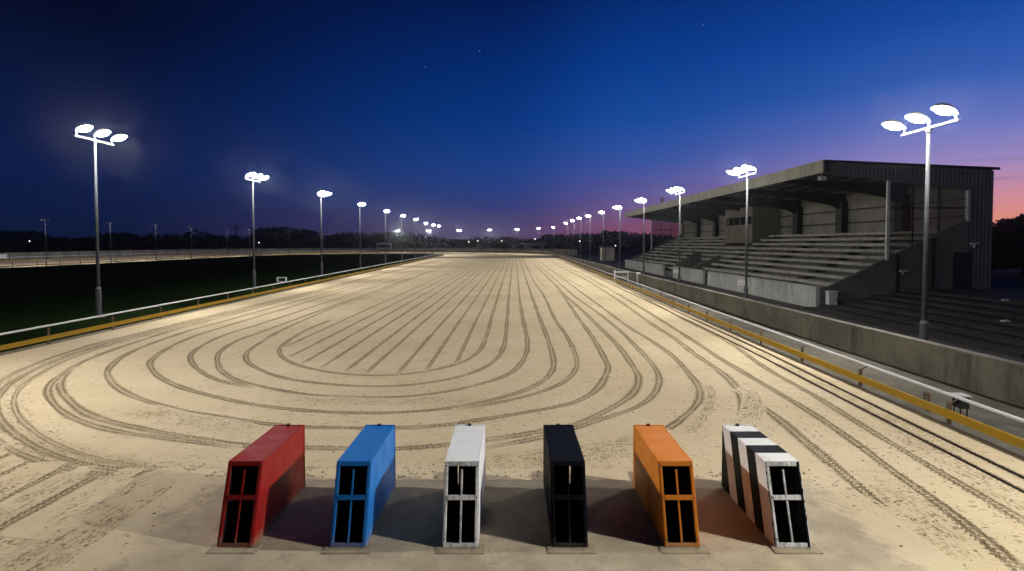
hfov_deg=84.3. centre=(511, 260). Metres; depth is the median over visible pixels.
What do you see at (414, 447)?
sand clods
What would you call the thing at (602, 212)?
floodlight mast
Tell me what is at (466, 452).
starting trap
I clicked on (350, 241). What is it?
tree
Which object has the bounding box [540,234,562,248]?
tree
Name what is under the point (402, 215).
floodlight mast
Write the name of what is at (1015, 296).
standing terrace
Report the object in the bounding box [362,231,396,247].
tree
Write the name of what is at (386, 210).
floodlight mast
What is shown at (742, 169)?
floodlight mast
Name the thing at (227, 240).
floodlight mast
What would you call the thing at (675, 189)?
floodlight mast
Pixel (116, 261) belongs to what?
running rail
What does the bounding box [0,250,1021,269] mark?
ground
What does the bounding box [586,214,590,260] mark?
floodlight mast
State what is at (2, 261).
running rail
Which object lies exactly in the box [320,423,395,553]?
starting trap
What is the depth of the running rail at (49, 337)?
27.26 m
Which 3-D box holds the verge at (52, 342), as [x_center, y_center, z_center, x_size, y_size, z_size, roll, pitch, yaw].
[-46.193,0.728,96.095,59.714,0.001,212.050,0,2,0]
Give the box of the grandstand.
[625,160,999,308]
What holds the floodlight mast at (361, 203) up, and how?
on the infield lawn at (30, 297)
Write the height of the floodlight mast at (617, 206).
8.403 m
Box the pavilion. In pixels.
[520,243,546,248]
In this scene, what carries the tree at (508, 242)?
on the ground at (597, 252)
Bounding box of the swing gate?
[614,270,628,281]
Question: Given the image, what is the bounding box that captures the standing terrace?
[804,289,1023,358]
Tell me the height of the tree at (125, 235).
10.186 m
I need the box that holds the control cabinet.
[825,291,838,309]
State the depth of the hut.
121.72 m
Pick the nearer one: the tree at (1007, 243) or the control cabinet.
the control cabinet
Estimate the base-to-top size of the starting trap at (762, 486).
0.980 m
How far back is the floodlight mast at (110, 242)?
105.93 m
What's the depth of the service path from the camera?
15.53 m
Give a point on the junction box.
(960, 404)
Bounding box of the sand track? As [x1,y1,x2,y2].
[0,252,1023,570]
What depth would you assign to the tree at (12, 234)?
267.06 m
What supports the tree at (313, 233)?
on the ground at (597, 252)
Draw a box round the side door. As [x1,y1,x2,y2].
[952,253,970,288]
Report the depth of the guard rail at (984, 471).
12.34 m
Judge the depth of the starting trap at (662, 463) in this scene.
7.47 m
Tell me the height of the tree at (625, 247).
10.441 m
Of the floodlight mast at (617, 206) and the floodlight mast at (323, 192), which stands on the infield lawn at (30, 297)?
the floodlight mast at (323, 192)
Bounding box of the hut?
[599,246,615,260]
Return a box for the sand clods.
[0,323,1016,570]
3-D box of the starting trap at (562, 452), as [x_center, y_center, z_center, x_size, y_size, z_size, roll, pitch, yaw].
[0.718,3.006,7.721,0.585,0.980,1.895,0,2,0]
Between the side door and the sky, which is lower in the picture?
the side door
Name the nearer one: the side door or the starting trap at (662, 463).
the starting trap at (662, 463)
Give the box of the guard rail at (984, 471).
[556,257,1023,492]
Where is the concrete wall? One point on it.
(999, 378)
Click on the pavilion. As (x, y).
(534, 245)
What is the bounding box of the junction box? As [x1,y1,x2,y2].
[951,393,972,416]
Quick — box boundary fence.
[0,248,577,260]
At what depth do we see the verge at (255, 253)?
186.53 m
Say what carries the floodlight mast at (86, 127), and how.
on the infield lawn at (30, 297)
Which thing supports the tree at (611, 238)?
on the ground at (597, 252)
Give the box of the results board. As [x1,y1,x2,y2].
[377,243,391,253]
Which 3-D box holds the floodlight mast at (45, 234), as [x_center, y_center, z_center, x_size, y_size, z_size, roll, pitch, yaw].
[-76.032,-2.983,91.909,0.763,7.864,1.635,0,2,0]
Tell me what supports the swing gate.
on the service path
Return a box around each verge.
[0,254,443,355]
[1,252,555,262]
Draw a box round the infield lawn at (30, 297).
[0,254,441,352]
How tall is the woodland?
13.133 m
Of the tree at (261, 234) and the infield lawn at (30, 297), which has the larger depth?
the tree at (261, 234)
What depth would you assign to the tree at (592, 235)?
304.08 m
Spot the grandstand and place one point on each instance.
(846, 210)
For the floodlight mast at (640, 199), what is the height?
8.295 m
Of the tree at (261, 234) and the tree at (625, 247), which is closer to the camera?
the tree at (625, 247)
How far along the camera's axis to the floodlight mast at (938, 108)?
17.79 m
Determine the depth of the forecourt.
39.82 m
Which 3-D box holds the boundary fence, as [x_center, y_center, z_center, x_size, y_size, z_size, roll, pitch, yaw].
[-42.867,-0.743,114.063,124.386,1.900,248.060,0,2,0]
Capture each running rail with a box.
[0,250,554,262]
[0,251,320,267]
[0,252,442,350]
[554,254,1023,449]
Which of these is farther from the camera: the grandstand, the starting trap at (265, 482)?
the grandstand
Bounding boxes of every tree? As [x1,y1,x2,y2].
[0,230,44,241]
[93,232,143,248]
[247,226,286,248]
[265,226,308,247]
[285,229,320,246]
[324,232,363,247]
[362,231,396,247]
[493,236,518,247]
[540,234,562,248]
[571,233,600,245]
[591,229,625,250]
[612,230,632,250]
[991,213,1023,274]
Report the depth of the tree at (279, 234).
276.21 m
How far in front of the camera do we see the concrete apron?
7.25 m
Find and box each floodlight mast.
[38,218,48,265]
[73,123,126,317]
[106,222,112,262]
[187,226,191,258]
[224,228,228,256]
[245,171,268,288]
[316,190,330,274]
[358,202,365,267]
[384,209,389,264]
[401,214,404,260]
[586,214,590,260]
[598,210,604,264]
[613,205,621,268]
[635,197,646,274]
[667,186,684,282]
[726,164,757,298]
[882,103,960,340]
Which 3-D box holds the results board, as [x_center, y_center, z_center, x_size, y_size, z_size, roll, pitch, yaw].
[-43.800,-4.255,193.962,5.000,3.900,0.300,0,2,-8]
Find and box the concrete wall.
[557,253,1023,407]
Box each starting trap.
[205,423,304,553]
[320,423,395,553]
[435,423,484,553]
[543,423,595,553]
[633,423,710,553]
[722,423,823,553]
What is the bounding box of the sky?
[0,0,1023,240]
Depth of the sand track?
13.69 m
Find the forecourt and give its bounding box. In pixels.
[552,255,1023,362]
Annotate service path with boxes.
[555,256,1023,456]
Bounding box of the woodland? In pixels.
[0,229,867,252]
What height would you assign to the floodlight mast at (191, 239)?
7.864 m
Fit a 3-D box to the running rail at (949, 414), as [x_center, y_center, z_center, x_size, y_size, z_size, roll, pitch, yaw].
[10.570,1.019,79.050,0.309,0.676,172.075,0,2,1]
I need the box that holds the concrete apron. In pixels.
[56,469,967,570]
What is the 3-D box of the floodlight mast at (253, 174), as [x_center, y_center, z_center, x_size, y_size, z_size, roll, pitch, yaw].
[-20.798,-2.358,46.083,1.087,9.534,2.956,0,2,0]
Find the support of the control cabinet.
on the forecourt

